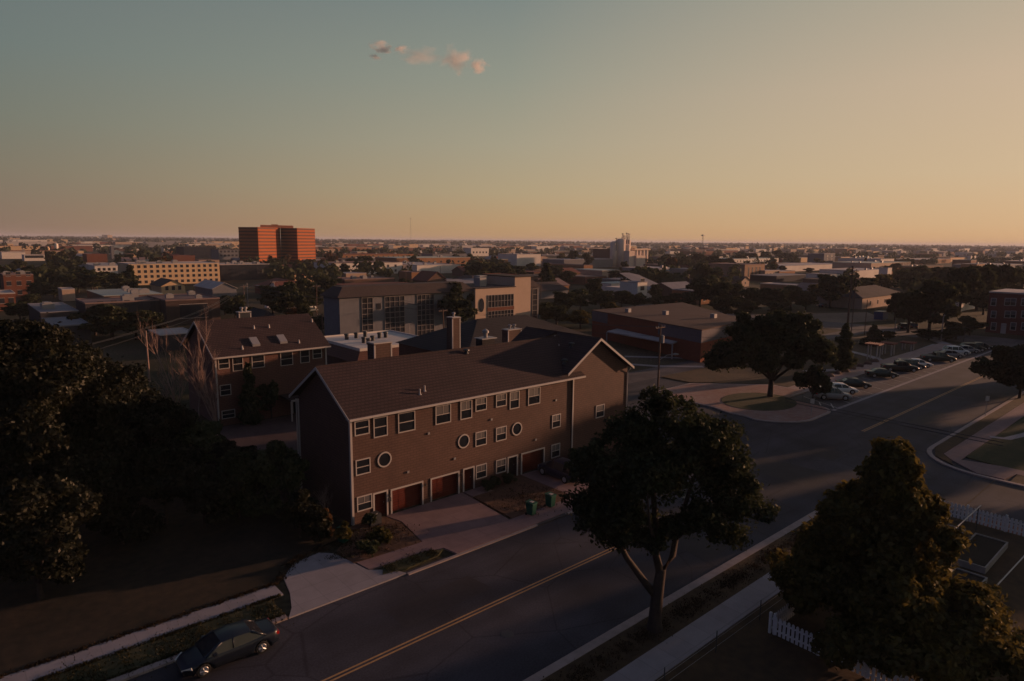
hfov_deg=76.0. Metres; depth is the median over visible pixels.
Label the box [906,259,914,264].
tree
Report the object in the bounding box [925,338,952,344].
park walk end
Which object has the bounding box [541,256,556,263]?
warehouse
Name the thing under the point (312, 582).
concrete apron
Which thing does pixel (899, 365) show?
parked car
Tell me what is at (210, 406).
bare tree
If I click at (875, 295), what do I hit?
house
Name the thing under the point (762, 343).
island tree
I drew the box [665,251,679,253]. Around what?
commercial building
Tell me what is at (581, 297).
tree
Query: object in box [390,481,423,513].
garage door
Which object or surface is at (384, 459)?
round window
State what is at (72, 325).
flat roofed building
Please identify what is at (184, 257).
brick building
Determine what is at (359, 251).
commercial building
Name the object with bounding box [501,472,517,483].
bush
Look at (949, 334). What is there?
tree
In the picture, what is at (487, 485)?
bush
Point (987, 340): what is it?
park street
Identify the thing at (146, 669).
kerb
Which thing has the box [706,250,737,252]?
commercial building
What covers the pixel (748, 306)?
tree
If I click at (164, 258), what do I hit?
tree
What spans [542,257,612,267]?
warehouse
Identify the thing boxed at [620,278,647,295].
white block
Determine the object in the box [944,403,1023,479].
corner pavement
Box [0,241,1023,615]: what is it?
ground
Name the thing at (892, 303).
tree
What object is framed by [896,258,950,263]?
warehouse
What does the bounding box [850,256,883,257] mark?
commercial building
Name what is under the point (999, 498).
cross street
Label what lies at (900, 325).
parked car
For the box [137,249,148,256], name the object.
tree
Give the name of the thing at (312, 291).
tree
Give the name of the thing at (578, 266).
warehouse
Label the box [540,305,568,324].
tree
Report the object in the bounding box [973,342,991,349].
parked car
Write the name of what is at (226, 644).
parked car
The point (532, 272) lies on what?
commercial building
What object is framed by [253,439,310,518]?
tree
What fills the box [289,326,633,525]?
townhouse
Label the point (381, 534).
bush
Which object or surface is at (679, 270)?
commercial building
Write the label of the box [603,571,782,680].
pavement
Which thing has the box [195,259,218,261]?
commercial building
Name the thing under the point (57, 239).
horizon woods
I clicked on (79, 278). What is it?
tree
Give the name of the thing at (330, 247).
commercial building
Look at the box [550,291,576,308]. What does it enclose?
tree
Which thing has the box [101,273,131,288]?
tree
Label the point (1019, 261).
commercial building
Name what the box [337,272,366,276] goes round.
building
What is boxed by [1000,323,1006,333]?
door
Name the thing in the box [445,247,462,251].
commercial building
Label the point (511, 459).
door
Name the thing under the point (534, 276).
commercial building
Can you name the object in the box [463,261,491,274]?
tree
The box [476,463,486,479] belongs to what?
window
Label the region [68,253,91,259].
house
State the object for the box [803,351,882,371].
park path
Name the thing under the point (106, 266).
apartment block
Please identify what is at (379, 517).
bush
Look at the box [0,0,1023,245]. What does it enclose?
sky
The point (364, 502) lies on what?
window
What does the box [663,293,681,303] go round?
tree
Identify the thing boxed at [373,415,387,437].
window
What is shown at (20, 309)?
tree
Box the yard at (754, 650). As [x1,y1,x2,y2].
[655,516,1023,680]
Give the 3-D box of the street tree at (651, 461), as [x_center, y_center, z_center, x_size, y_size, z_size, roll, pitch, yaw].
[8.678,9.460,35.669,9.601,14.141,8.804,-7,11,-41]
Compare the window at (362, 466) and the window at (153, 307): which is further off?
the window at (153, 307)
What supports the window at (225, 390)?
in the townhouse at (287, 353)
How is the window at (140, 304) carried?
in the dark building at (132, 302)
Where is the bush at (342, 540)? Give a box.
[336,525,349,542]
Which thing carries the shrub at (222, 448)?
on the vacant lot at (184, 561)
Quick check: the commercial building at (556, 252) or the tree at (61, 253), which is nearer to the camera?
the tree at (61, 253)
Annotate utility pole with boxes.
[145,331,150,381]
[313,285,317,314]
[655,324,678,388]
[847,266,854,322]
[851,269,858,332]
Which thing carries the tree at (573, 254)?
on the ground at (128, 349)
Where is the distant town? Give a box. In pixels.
[0,237,1023,256]
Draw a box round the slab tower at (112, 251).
[110,246,114,258]
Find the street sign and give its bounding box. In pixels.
[985,396,989,415]
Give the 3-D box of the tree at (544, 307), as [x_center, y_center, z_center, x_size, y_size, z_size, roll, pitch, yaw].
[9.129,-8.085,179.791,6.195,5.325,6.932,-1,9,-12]
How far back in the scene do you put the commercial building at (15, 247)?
938.28 m
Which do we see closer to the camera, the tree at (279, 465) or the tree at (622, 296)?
the tree at (279, 465)
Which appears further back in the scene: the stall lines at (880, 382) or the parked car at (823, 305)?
the parked car at (823, 305)
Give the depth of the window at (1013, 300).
160.08 m
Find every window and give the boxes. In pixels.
[124,300,129,311]
[138,299,142,309]
[150,299,155,311]
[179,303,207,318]
[218,358,229,369]
[220,384,231,395]
[221,409,234,418]
[232,357,242,371]
[251,355,264,368]
[280,351,292,365]
[300,350,309,362]
[312,348,321,358]
[354,419,369,435]
[355,457,370,475]
[357,493,371,511]
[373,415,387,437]
[377,452,391,466]
[398,410,415,433]
[435,403,450,424]
[458,434,469,447]
[460,399,471,419]
[475,396,486,411]
[475,430,486,446]
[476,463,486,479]
[496,393,506,407]
[496,425,506,441]
[496,458,505,473]
[509,390,519,409]
[512,422,521,435]
[528,386,540,405]
[551,443,559,458]
[552,413,560,428]
[595,404,604,417]
[990,298,996,305]
[990,310,996,317]
[990,322,996,330]
[1004,298,1010,305]
[1004,311,1010,317]
[1010,298,1016,305]
[1010,311,1016,317]
[1010,322,1016,330]
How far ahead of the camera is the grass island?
43.91 m
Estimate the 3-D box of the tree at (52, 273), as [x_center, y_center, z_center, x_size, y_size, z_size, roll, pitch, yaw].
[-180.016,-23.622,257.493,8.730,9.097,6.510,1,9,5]
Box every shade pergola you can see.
[865,342,883,359]
[879,341,897,355]
[899,340,916,350]
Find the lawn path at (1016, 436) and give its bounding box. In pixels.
[990,432,1023,439]
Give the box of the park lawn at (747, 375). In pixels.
[661,333,937,386]
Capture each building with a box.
[0,245,39,249]
[0,270,33,297]
[0,290,15,310]
[1,249,61,254]
[27,301,78,321]
[41,316,91,345]
[49,245,92,251]
[58,287,74,300]
[66,245,130,248]
[75,293,159,312]
[82,254,107,262]
[147,290,220,325]
[148,327,188,351]
[170,255,194,260]
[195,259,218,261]
[219,260,269,280]
[314,260,401,273]
[315,248,334,252]
[318,246,370,250]
[320,257,374,260]
[322,252,413,257]
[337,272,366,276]
[337,275,393,283]
[351,251,367,252]
[375,255,469,263]
[399,271,420,281]
[422,252,466,256]
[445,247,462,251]
[482,246,515,248]
[486,273,516,274]
[508,249,538,252]
[515,250,569,253]
[518,274,558,279]
[526,271,540,273]
[541,253,590,256]
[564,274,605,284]
[601,281,619,290]
[602,277,626,281]
[622,265,669,271]
[643,264,657,265]
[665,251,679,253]
[670,268,694,273]
[672,288,711,304]
[680,249,707,250]
[680,250,715,255]
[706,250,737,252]
[721,256,778,262]
[760,269,779,273]
[760,282,797,289]
[778,270,794,272]
[803,278,819,282]
[806,273,842,277]
[832,261,898,268]
[838,257,893,261]
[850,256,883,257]
[874,260,910,264]
[900,264,943,269]
[952,259,976,264]
[952,262,1023,267]
[958,255,975,259]
[961,263,984,267]
[991,256,1023,262]
[1004,259,1023,263]
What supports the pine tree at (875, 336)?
on the park lawn at (747, 375)
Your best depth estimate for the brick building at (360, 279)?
307.95 m
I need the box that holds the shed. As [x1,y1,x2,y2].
[576,268,619,276]
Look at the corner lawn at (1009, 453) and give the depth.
68.93 m
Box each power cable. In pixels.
[94,328,146,348]
[146,284,245,332]
[245,285,318,301]
[377,296,659,335]
[674,324,1023,338]
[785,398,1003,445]
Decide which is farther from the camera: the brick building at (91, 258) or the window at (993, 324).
the brick building at (91, 258)
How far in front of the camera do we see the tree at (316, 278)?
260.26 m
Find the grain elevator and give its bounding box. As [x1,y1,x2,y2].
[610,233,650,266]
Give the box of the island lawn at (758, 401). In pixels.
[721,393,796,410]
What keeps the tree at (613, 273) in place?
on the ground at (128, 349)
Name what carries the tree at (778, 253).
on the ground at (128, 349)
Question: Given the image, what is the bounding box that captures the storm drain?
[537,513,566,525]
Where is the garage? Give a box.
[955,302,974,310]
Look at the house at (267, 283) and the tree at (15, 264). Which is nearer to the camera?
the house at (267, 283)
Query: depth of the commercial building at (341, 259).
542.25 m
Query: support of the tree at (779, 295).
on the ground at (128, 349)
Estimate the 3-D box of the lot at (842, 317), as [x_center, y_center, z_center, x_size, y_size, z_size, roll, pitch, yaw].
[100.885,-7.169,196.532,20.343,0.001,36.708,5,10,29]
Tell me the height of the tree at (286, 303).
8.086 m
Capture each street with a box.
[127,352,1022,680]
[625,304,1023,346]
[627,378,1023,526]
[628,330,863,383]
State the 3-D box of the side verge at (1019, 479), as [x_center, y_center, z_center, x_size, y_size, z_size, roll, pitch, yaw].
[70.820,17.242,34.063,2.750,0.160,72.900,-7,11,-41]
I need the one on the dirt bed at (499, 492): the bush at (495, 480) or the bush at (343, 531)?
the bush at (495, 480)
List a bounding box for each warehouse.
[0,252,24,258]
[21,254,44,260]
[402,260,460,272]
[463,248,488,255]
[498,252,540,265]
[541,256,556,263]
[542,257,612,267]
[543,263,592,268]
[765,262,831,270]
[819,267,878,277]
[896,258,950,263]
[929,257,966,261]
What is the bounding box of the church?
[604,272,657,297]
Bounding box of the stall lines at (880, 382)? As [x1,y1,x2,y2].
[806,354,978,407]
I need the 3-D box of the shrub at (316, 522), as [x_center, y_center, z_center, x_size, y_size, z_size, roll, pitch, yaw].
[-13.798,13.108,46.419,1.964,3.253,2.805,0,9,-4]
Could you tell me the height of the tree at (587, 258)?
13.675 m
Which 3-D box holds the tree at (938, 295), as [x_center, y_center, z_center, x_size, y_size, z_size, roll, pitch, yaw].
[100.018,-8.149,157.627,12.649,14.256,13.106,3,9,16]
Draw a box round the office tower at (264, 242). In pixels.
[238,224,315,263]
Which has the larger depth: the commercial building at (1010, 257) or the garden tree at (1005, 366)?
the commercial building at (1010, 257)
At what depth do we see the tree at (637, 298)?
213.63 m
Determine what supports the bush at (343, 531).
on the bush bed at (408, 540)
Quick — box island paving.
[659,383,827,420]
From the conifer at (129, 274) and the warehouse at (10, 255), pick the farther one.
the warehouse at (10, 255)
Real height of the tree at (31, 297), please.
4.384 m
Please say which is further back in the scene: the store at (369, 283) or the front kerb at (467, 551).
the store at (369, 283)
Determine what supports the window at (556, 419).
in the townhouse at (382, 430)
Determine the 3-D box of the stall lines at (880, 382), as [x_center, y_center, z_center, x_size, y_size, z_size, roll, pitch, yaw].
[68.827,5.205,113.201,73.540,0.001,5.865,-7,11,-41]
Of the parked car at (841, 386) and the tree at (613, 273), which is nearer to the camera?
the parked car at (841, 386)
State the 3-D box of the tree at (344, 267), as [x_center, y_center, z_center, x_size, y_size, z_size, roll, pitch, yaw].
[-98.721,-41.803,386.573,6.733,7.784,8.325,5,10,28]
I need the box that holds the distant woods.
[0,240,1023,290]
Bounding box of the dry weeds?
[0,483,820,680]
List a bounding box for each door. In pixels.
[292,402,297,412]
[373,489,388,514]
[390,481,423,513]
[430,471,459,501]
[463,466,474,491]
[507,454,517,475]
[521,447,544,473]
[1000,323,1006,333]
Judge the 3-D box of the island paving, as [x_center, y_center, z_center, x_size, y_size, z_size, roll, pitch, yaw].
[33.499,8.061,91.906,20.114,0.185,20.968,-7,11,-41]
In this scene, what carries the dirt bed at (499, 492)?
on the ground at (128, 349)
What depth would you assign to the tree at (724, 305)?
185.65 m
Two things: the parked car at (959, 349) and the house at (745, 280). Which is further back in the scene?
the house at (745, 280)
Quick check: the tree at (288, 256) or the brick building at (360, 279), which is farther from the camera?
the tree at (288, 256)
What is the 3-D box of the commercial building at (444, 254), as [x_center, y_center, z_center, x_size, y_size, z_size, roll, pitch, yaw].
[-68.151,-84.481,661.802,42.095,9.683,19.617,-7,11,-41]
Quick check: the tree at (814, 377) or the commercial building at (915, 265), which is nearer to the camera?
the tree at (814, 377)
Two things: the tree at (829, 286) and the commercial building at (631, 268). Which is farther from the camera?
the commercial building at (631, 268)
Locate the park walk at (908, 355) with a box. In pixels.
[787,343,950,390]
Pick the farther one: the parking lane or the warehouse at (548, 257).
the warehouse at (548, 257)
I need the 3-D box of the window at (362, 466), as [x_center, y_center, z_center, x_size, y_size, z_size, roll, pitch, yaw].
[-11.250,9.523,49.519,1.240,1.220,0.066,-7,11,-41]
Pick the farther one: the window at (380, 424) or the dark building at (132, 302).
the dark building at (132, 302)
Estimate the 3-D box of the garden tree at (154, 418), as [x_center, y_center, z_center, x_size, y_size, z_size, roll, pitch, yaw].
[-30.686,8.616,55.826,8.698,8.975,8.645,-7,11,-41]
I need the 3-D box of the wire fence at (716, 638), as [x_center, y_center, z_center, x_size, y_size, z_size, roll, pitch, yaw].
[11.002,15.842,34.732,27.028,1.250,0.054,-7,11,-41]
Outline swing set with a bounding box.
[956,505,1023,585]
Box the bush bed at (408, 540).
[337,516,420,563]
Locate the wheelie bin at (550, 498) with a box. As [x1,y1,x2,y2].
[544,491,556,506]
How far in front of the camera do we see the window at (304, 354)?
81.37 m
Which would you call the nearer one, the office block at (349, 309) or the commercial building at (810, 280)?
the office block at (349, 309)
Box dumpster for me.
[874,310,888,319]
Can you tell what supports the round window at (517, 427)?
in the townhouse at (382, 430)
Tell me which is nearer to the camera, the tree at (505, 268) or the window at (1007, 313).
the window at (1007, 313)
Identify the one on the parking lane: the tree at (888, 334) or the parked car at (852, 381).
the parked car at (852, 381)
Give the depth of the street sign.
82.92 m
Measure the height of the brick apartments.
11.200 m
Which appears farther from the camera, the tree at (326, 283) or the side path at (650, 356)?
the tree at (326, 283)
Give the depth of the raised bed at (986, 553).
45.39 m
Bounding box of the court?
[220,414,298,454]
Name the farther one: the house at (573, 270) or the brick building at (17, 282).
the house at (573, 270)
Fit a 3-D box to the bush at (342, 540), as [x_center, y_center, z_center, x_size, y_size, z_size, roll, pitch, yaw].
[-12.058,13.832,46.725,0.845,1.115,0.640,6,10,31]
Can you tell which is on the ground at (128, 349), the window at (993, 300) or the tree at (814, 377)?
the tree at (814, 377)
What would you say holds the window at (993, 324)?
in the brick apartments
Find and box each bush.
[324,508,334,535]
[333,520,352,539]
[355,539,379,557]
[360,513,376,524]
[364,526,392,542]
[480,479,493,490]
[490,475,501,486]
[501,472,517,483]
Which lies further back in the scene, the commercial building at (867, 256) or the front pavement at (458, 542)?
the commercial building at (867, 256)
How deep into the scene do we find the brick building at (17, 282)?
229.35 m
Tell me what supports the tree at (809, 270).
on the ground at (128, 349)
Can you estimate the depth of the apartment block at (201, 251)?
698.72 m
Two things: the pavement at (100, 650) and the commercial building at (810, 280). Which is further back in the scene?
the commercial building at (810, 280)
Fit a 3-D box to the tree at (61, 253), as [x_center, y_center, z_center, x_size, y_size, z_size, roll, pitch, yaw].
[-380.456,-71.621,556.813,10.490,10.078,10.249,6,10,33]
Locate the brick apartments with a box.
[985,289,1023,334]
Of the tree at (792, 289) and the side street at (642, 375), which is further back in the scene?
the tree at (792, 289)
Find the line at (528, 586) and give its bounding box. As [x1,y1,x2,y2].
[322,376,981,680]
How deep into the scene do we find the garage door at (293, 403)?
81.23 m
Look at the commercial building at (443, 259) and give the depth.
505.63 m
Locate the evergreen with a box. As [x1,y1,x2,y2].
[235,362,265,425]
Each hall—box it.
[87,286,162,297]
[325,330,417,363]
[592,302,735,362]
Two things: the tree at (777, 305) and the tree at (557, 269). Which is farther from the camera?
the tree at (557, 269)
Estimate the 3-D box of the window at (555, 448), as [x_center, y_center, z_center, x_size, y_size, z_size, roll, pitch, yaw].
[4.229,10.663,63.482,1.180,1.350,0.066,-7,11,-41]
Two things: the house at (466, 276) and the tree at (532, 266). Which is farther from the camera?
the tree at (532, 266)
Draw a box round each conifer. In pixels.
[123,264,139,287]
[539,262,556,281]
[830,322,858,371]
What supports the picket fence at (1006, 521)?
on the yard at (754, 650)
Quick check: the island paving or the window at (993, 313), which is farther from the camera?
the window at (993, 313)
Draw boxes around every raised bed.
[950,568,987,583]
[955,533,1007,573]
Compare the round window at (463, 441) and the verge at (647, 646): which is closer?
the verge at (647, 646)
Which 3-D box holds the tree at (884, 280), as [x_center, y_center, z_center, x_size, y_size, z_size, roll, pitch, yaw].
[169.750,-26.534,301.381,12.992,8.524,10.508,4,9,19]
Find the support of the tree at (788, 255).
on the ground at (128, 349)
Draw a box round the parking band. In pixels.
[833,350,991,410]
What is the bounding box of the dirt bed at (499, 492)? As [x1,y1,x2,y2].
[473,475,570,518]
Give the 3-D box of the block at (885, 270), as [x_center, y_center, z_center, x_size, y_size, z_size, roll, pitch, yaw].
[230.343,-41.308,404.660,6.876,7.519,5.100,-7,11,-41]
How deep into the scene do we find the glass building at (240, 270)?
340.23 m
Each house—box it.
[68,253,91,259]
[109,249,122,253]
[117,257,147,261]
[150,278,185,293]
[193,279,236,296]
[249,307,275,316]
[253,278,292,293]
[268,281,309,287]
[395,312,589,354]
[411,270,445,281]
[443,278,473,282]
[451,266,464,275]
[453,275,473,278]
[524,267,541,270]
[534,278,569,291]
[536,281,568,298]
[554,268,580,274]
[659,281,689,295]
[722,275,749,286]
[796,282,818,295]
[816,285,899,308]
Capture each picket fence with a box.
[768,604,794,632]
[772,613,922,680]
[944,500,1023,535]
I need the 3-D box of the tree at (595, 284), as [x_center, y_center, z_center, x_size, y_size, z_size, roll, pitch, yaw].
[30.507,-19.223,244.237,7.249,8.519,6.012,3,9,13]
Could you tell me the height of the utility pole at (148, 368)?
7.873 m
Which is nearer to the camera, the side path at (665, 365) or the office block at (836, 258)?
the side path at (665, 365)
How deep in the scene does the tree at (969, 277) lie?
201.13 m
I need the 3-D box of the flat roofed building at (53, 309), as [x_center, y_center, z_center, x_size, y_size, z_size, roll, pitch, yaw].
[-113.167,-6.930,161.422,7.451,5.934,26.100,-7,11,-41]
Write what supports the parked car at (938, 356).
on the parking lane
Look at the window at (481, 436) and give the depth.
56.98 m
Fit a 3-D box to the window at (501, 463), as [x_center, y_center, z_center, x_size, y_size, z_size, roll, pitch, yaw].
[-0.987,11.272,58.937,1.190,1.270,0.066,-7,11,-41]
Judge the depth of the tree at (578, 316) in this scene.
162.47 m
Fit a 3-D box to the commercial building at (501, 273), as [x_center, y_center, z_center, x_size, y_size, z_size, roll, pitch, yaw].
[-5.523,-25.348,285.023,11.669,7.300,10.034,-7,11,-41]
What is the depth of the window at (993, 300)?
163.03 m
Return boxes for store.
[336,281,407,285]
[750,273,805,281]
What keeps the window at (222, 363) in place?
in the townhouse at (287, 353)
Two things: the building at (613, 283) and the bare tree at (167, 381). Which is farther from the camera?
the building at (613, 283)
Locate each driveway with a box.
[386,492,508,541]
[521,470,588,493]
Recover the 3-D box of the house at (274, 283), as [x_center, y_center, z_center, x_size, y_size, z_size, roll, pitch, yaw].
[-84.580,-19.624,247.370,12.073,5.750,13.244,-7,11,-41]
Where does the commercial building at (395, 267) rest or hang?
on the ground at (128, 349)
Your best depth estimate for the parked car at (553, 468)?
59.39 m
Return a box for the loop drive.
[853,326,944,338]
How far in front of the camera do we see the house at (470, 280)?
269.48 m
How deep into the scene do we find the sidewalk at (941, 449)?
77.05 m
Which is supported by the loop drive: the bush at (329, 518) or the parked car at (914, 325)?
the parked car at (914, 325)
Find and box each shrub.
[171,415,226,466]
[201,440,256,468]
[213,449,280,519]
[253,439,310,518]
[275,488,318,537]
[301,504,332,544]
[313,483,332,508]
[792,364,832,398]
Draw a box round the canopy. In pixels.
[606,329,676,358]
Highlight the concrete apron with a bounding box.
[284,553,405,618]
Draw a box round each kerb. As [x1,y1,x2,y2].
[107,615,287,680]
[407,511,573,574]
[523,508,972,680]
[659,383,830,422]
[791,345,955,396]
[927,391,1023,486]
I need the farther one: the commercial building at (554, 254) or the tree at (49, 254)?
the commercial building at (554, 254)
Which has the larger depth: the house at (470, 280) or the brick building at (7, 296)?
the house at (470, 280)
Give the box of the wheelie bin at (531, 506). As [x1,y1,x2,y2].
[525,499,537,515]
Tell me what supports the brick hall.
on the ground at (128, 349)
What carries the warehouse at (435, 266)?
on the ground at (128, 349)
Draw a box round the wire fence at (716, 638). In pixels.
[647,588,782,680]
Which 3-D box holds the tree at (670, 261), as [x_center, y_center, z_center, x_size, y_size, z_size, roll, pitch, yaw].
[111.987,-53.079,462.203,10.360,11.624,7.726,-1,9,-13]
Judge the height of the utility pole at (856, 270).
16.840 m
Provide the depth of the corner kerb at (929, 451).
69.36 m
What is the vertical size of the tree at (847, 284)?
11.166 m
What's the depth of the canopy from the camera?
130.96 m
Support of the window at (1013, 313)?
in the brick apartments
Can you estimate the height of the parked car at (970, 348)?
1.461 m
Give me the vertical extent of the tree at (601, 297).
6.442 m
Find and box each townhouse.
[181,307,330,425]
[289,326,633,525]
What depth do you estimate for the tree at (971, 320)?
156.81 m
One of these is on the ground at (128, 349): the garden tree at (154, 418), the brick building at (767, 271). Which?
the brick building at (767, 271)
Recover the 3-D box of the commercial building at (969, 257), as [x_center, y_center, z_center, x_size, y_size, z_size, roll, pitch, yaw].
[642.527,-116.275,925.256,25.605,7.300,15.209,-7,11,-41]
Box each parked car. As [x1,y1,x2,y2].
[175,618,278,676]
[537,457,577,483]
[814,386,851,400]
[818,303,827,307]
[832,382,858,393]
[835,377,871,388]
[865,368,898,377]
[880,360,918,371]
[893,358,925,369]
[897,322,907,329]
[907,322,917,328]
[909,358,932,367]
[920,351,956,362]
[941,345,970,354]
[941,349,964,357]
[959,342,986,351]
[959,345,980,352]
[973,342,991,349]
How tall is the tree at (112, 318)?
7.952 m
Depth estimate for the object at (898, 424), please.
55.75 m
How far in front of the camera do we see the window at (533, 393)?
60.64 m
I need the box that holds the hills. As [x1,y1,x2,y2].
[22,236,1002,246]
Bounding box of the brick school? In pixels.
[708,262,764,278]
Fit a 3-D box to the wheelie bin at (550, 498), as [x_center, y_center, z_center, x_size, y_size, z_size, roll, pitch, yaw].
[3.106,12.980,53.317,0.845,1.115,0.640,9,12,42]
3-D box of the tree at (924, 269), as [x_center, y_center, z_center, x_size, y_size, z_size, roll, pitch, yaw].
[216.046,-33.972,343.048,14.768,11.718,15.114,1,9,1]
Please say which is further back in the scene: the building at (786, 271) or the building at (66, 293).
the building at (786, 271)
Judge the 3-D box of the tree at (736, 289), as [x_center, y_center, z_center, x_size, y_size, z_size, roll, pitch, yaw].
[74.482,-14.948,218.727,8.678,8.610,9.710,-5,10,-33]
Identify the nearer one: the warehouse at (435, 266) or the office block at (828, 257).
the warehouse at (435, 266)
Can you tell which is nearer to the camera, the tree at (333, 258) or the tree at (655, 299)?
the tree at (655, 299)
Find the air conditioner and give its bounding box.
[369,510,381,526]
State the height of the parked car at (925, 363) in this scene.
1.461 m
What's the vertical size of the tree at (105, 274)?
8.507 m
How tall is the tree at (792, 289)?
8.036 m
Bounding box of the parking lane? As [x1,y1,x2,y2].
[791,345,996,410]
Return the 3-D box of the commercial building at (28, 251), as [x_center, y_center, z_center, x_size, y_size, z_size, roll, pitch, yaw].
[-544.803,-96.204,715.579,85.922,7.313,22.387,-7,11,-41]
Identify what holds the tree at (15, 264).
on the ground at (128, 349)
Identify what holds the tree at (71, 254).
on the ground at (128, 349)
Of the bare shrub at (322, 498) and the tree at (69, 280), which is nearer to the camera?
the bare shrub at (322, 498)
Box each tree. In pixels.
[0,301,32,319]
[0,312,140,496]
[0,474,104,600]
[3,259,27,269]
[17,293,42,302]
[25,282,49,298]
[40,282,62,298]
[43,269,59,282]
[44,251,55,259]
[45,255,63,266]
[54,273,81,287]
[57,251,69,257]
[57,338,162,444]
[63,260,79,268]
[66,304,104,335]
[68,250,76,259]
[72,273,86,292]
[78,269,105,289]
[78,303,133,340]
[97,271,115,288]
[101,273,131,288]
[108,389,203,477]
[122,309,157,339]
[136,312,192,404]
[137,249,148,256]
[142,313,168,328]
[152,256,170,261]
[166,303,225,435]
[179,340,201,415]
[220,295,227,314]
[220,295,245,317]
[256,285,280,313]
[256,380,278,418]
[270,290,297,314]
[278,281,308,307]
[284,253,291,263]
[284,308,296,313]
[292,295,315,315]
[295,278,314,291]
[304,288,323,307]
[311,274,333,287]
[311,316,324,329]
[314,277,337,290]
[328,256,337,260]
[336,252,342,257]
[338,263,350,271]
[398,278,414,282]
[437,281,477,321]
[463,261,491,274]
[487,261,497,271]
[495,264,515,272]
[512,266,526,274]
[526,262,539,269]
[538,301,554,319]
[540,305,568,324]
[550,265,563,274]
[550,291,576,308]
[556,253,564,258]
[557,270,576,282]
[558,384,780,633]
[566,310,591,328]
[568,250,578,258]
[571,288,592,309]
[582,253,593,264]
[584,278,602,294]
[587,290,615,308]
[600,302,619,308]
[608,270,619,277]
[613,290,633,306]
[619,261,628,270]
[625,294,647,305]
[642,295,670,304]
[647,284,663,295]
[657,254,675,260]
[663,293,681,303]
[664,257,677,266]
[677,291,700,305]
[685,277,713,306]
[688,253,705,263]
[692,262,723,277]
[697,280,733,309]
[701,308,837,396]
[704,255,726,262]
[706,274,720,282]
[707,296,739,313]
[721,283,745,299]
[725,258,735,262]
[730,253,749,257]
[732,300,761,314]
[738,287,771,311]
[744,253,757,257]
[759,251,771,256]
[759,287,790,306]
[763,436,1023,680]
[766,263,776,269]
[767,301,791,313]
[772,250,784,258]
[779,265,786,269]
[783,253,793,258]
[783,285,802,307]
[794,291,819,309]
[803,268,813,272]
[805,284,818,299]
[812,274,849,307]
[813,258,825,262]
[840,276,862,291]
[857,324,885,346]
[860,277,878,285]
[874,274,896,287]
[882,331,896,339]
[884,263,902,270]
[884,292,902,319]
[894,270,921,289]
[894,289,925,332]
[900,277,961,329]
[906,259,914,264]
[909,265,931,277]
[911,329,945,340]
[929,266,955,283]
[937,282,973,326]
[938,329,960,340]
[941,321,972,339]
[945,267,986,314]
[957,315,989,334]
[966,264,1000,310]
[968,344,1023,397]
[969,288,994,314]
[983,263,1023,288]
[1006,266,1023,288]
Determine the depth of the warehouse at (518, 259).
564.87 m
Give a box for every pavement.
[0,585,282,680]
[357,493,587,569]
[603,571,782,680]
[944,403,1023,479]
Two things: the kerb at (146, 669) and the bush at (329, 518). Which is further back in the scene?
the bush at (329, 518)
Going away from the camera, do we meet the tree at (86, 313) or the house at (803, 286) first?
the tree at (86, 313)
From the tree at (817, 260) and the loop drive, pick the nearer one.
the loop drive
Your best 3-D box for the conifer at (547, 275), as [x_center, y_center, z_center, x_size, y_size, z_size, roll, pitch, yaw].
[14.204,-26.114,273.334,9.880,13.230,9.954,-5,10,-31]
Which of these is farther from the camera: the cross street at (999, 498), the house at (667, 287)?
the house at (667, 287)
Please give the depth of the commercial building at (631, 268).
412.04 m
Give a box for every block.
[79,262,117,273]
[117,260,219,284]
[176,245,216,257]
[211,249,238,259]
[320,274,540,335]
[593,249,609,257]
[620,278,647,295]
[798,257,806,261]
[807,253,834,262]
[835,256,849,261]
[879,267,891,273]
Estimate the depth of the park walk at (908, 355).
120.08 m
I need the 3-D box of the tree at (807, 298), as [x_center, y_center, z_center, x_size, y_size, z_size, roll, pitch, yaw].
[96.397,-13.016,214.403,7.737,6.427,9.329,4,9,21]
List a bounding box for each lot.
[0,435,352,675]
[812,312,885,322]
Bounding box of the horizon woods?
[0,235,1023,251]
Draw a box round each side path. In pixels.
[625,356,678,357]
[631,363,702,366]
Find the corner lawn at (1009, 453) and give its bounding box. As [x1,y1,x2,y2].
[966,417,1023,470]
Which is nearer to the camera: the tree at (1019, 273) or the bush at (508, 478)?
the bush at (508, 478)
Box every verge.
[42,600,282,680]
[541,518,818,680]
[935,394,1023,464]
[1011,475,1023,483]
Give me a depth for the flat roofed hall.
108.77 m
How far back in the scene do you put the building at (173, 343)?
126.37 m
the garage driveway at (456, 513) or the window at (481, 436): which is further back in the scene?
the window at (481, 436)
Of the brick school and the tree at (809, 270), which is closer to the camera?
the brick school
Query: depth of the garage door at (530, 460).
61.87 m
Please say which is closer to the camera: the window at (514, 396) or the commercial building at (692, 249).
the window at (514, 396)
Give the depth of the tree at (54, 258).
368.58 m

